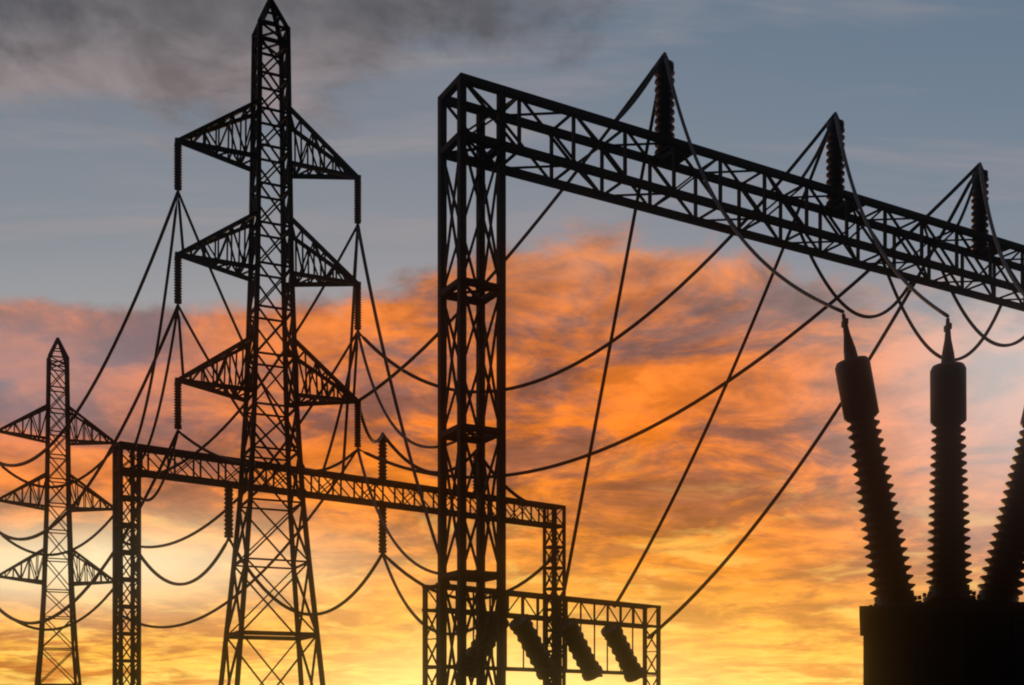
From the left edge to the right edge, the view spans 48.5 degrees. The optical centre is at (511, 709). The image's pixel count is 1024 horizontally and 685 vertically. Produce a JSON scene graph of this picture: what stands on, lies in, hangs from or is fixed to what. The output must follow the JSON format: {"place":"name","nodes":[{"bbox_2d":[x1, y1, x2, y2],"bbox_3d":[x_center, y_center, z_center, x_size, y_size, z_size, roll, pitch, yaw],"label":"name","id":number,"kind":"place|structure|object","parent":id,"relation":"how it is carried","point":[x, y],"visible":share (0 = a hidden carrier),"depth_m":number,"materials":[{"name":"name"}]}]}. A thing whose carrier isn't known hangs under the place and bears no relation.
{"place":"outdoors","nodes":[
{"label":"outdoors","id":0,"kind":"place"},
{"bbox_2d":[0,0,1023,684],"label":"sky","id":1,"kind":"structure","parent":0,"point":[96,96],"materials":[{"name":"orange"}]},
{"bbox_2d":[835,313,1023,684],"bbox_3d":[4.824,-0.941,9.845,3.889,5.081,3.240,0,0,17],"label":"transformer","id":2,"kind":"object","parent":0,"point":[949,630],"visible":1,"depth_m":9.88,"materials":[{"name":"metal"}]},
{"label":"ground","id":3,"kind":"structure","parent":0,"visible":0},
{"bbox_2d":[0,337,117,684],"bbox_3d":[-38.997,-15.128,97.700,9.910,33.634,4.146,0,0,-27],"label":"transmission tower","id":4,"kind":"structure","parent":3,"relation":"on","point":[47,476],"depth_m":97.23,"materials":[{"name":"metal"}]},
{"bbox_2d":[174,0,360,684],"bbox_3d":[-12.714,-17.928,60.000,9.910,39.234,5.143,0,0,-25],"label":"transmission tower","id":5,"kind":"structure","parent":3,"relation":"on","point":[248,383],"depth_m":59.54,"materials":[{"name":"metal"}]},
{"bbox_2d":[112,436,565,684],"bbox_3d":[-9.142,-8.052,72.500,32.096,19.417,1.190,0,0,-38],"label":"gantry","id":6,"kind":"object","parent":3,"relation":"on","point":[118,620],"visible":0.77,"depth_m":66.39,"materials":[{"name":"metal"}]},
{"bbox_2d":[0,52,1023,638],"bbox_3d":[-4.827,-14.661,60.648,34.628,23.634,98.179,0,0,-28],"label":"conductors","id":7,"kind":"object","parent":6,"relation":"attached to","point":[632,100],"visible":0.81,"depth_m":48.86,"materials":[{"name":"metal"}]},
{"bbox_2d":[422,583,660,684],"bbox_3d":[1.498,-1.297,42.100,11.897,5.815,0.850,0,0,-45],"label":"steel gantry","id":8,"kind":"object","parent":3,"relation":"on","point":[535,648],"visible":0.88,"depth_m":42.15,"materials":[{"name":"metal"}]},
{"bbox_2d":[438,54,1023,684],"bbox_3d":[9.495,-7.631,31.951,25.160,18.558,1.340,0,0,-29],"label":"gantry","id":9,"kind":"object","parent":3,"relation":"on","point":[672,152],"visible":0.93,"depth_m":26.60,"materials":[{"name":"metal"}]}
]}

